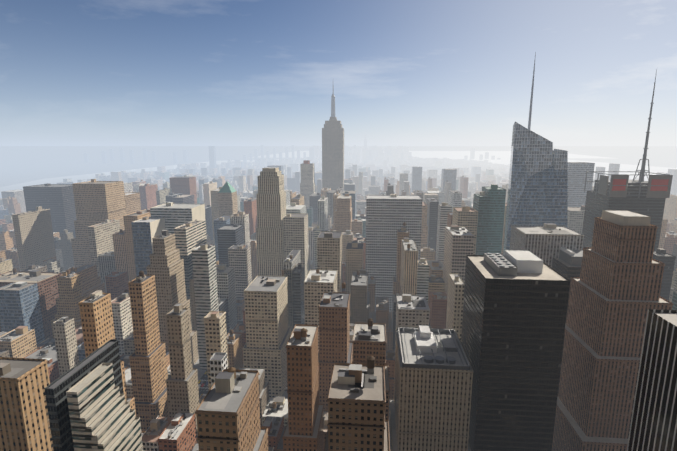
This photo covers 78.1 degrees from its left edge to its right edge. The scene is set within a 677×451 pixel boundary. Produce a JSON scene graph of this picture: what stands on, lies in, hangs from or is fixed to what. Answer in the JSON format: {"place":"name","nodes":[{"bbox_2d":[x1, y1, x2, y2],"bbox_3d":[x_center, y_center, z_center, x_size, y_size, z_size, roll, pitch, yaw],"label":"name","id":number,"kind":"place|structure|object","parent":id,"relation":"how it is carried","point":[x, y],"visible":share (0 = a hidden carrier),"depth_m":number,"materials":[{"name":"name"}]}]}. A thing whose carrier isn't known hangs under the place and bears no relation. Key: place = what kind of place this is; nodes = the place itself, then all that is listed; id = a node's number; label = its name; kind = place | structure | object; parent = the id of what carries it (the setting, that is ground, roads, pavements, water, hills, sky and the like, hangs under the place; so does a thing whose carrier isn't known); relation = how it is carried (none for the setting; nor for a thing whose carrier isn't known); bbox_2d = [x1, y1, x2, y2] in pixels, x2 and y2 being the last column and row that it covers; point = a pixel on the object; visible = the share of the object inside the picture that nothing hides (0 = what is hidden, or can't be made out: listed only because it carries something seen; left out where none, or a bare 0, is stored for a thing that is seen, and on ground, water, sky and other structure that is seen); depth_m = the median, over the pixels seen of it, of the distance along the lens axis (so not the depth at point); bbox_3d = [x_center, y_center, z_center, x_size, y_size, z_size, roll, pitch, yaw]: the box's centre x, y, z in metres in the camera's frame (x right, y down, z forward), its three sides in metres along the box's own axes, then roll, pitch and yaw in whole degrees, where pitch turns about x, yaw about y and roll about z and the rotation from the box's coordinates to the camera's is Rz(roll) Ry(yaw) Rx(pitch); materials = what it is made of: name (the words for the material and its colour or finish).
{"place":"outdoors","nodes":[
{"label":"outdoors","id":0,"kind":"place"},
{"bbox_2d":[0,159,295,197],"bbox_3d":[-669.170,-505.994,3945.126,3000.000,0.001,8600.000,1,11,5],"label":"river water","id":1,"kind":"structure","parent":0,"point":[55,180],"depth_m":3189.02,"materials":[{"name":"blue liquid"}]},
{"bbox_2d":[198,162,390,397],"bbox_3d":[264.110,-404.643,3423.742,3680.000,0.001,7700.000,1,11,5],"label":"manhattan streets","id":2,"kind":"structure","parent":0,"point":[204,389],"depth_m":451.61,"materials":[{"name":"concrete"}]},
{"bbox_2d":[0,147,473,450],"bbox_3d":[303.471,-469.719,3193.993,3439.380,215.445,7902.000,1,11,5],"label":"city buildings","id":3,"kind":"structure","parent":2,"relation":"on","point":[386,219],"depth_m":624.93,"materials":[{"name":"grey concrete"}]},
{"bbox_2d":[63,146,504,450],"bbox_3d":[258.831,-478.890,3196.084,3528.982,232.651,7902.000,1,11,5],"label":"buildings","id":4,"kind":"structure","parent":2,"relation":"on","point":[86,399],"depth_m":463.51,"materials":[{"name":"beige concrete"}]},
{"bbox_2d":[1,148,583,332],"bbox_3d":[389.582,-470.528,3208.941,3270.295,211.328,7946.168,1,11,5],"label":"building","id":5,"kind":"structure","parent":2,"relation":"on","point":[546,249],"depth_m":622.34,"materials":[{"name":"grey concrete"}]},
{"bbox_2d":[0,117,675,450],"bbox_3d":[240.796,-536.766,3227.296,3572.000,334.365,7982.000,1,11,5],"label":"city buildings","id":6,"kind":"structure","parent":2,"relation":"on","point":[432,402],"depth_m":275.41,"materials":[{"name":"grey concrete"}]},
{"bbox_2d":[0,119,676,450],"bbox_3d":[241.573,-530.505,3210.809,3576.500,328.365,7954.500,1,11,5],"label":"buildings","id":7,"kind":"structure","parent":2,"relation":"on","point":[95,204],"depth_m":391.73,"materials":[{"name":"beige concrete"}]},
{"bbox_2d":[218,182,235,192],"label":"pyramid roof","id":8,"kind":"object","parent":7,"relation":"on","point":[227,187],"visible":1,"depth_m":848.21,"materials":[{"name":"green metal"}]},
{"bbox_2d":[0,146,676,450],"bbox_3d":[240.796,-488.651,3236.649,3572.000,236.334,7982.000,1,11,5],"label":"buildings","id":9,"kind":"structure","parent":2,"relation":"on","point":[264,334],"depth_m":456.58,"materials":[{"name":"beige concrete"}]},
{"bbox_2d":[0,145,676,430],"bbox_3d":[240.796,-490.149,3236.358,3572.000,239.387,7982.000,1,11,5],"label":"buildings","id":10,"kind":"structure","parent":2,"relation":"on","point":[149,377],"depth_m":366.11,"materials":[{"name":"beige concrete"}]},
{"bbox_2d":[0,153,676,309],"bbox_3d":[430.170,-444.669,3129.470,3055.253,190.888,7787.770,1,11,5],"label":"buildings","id":11,"kind":"structure","parent":2,"relation":"on","point":[490,208],"depth_m":629.72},
{"bbox_2d":[0,70,672,437],"bbox_3d":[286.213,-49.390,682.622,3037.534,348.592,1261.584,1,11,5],"label":"rooftop equipment","id":12,"kind":"object","parent":11,"relation":"on","point":[563,256],"depth_m":292.05,"materials":[{"name":"grey metal"}]},
{"bbox_2d":[12,146,676,450],"bbox_3d":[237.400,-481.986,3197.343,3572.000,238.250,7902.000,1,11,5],"label":"buildings","id":13,"kind":"structure","parent":2,"relation":"on","point":[34,238],"depth_m":664.84,"materials":[{"name":"grey concrete"}]},
{"bbox_2d":[23,147,676,450],"bbox_3d":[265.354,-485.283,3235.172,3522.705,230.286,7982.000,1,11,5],"label":"buildings","id":14,"kind":"structure","parent":2,"relation":"on","point":[512,336],"depth_m":273.31,"materials":[{"name":"black glass"}]},
{"bbox_2d":[503,123,567,255],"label":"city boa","id":15,"kind":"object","parent":2,"relation":"on","point":[543,198],"visible":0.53,"depth_m":527.56,"materials":[{"name":"blue glass"}]},
{"bbox_2d":[508,149,528,229],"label":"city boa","id":16,"kind":"object","parent":15,"relation":"attached to","point":[519,177],"visible":1,"depth_m":528.32,"materials":[{"name":"glass"}]},
{"bbox_2d":[513,122,567,176],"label":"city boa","id":17,"kind":"object","parent":15,"relation":"attached to","point":[535,149],"visible":1,"depth_m":517.40,"materials":[{"name":"glass"}]},
{"bbox_2d":[552,217,672,450],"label":"skyscraper","id":18,"kind":"structure","parent":2,"relation":"on","point":[595,397],"depth_m":295.07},
{"bbox_2d":[627,309,676,450],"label":"skyscraper","id":19,"kind":"structure","parent":2,"relation":"on","point":[653,426],"depth_m":127.40,"materials":[{"name":"black glass"}]},
{"bbox_2d":[0,146,676,186],"bbox_3d":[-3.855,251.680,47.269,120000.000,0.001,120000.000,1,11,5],"label":"ground","id":20,"kind":"structure","parent":0,"point":[21,164],"depth_m":9767.60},
{"bbox_2d":[0,153,676,450],"bbox_3d":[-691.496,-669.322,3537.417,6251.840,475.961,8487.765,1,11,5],"label":"rooftops","id":21,"kind":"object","parent":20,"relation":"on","point":[232,400],"depth_m":314.70,"materials":[{"name":"grey concrete"}]},
{"bbox_2d":[612,179,668,190],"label":"sign panels","id":22,"kind":"object","parent":21,"relation":"on","point":[653,182],"visible":1,"depth_m":513.37,"materials":[{"name":"red"}]},
{"bbox_2d":[0,130,676,361],"bbox_3d":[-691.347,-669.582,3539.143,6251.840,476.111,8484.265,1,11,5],"label":"buildings","id":23,"kind":"structure","parent":20,"relation":"on","point":[21,307],"depth_m":857.99,"materials":[{"name":"grey concrete"}]},
{"bbox_2d":[0,0,676,145],"label":"sky","id":24,"kind":"structure","parent":0,"point":[73,72],"materials":[{"name":"blue"}]},
{"bbox_2d":[248,151,618,158],"bbox_3d":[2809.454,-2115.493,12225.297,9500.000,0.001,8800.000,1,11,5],"label":"bay water","id":25,"kind":"structure","parent":0,"point":[453,154],"depth_m":10729.59,"materials":[{"name":"white liquid"}]},
{"bbox_2d":[331,52,535,129],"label":"spires","id":26,"kind":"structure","parent":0,"point":[333,108],"depth_m":529.77,"materials":[{"name":"grey metal"}]},
{"bbox_2d":[424,158,676,180],"bbox_3d":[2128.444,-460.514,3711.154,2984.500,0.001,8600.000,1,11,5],"label":"water","id":27,"kind":"structure","parent":0,"point":[623,167],"depth_m":4704.32,"materials":[{"name":"white liquid"}]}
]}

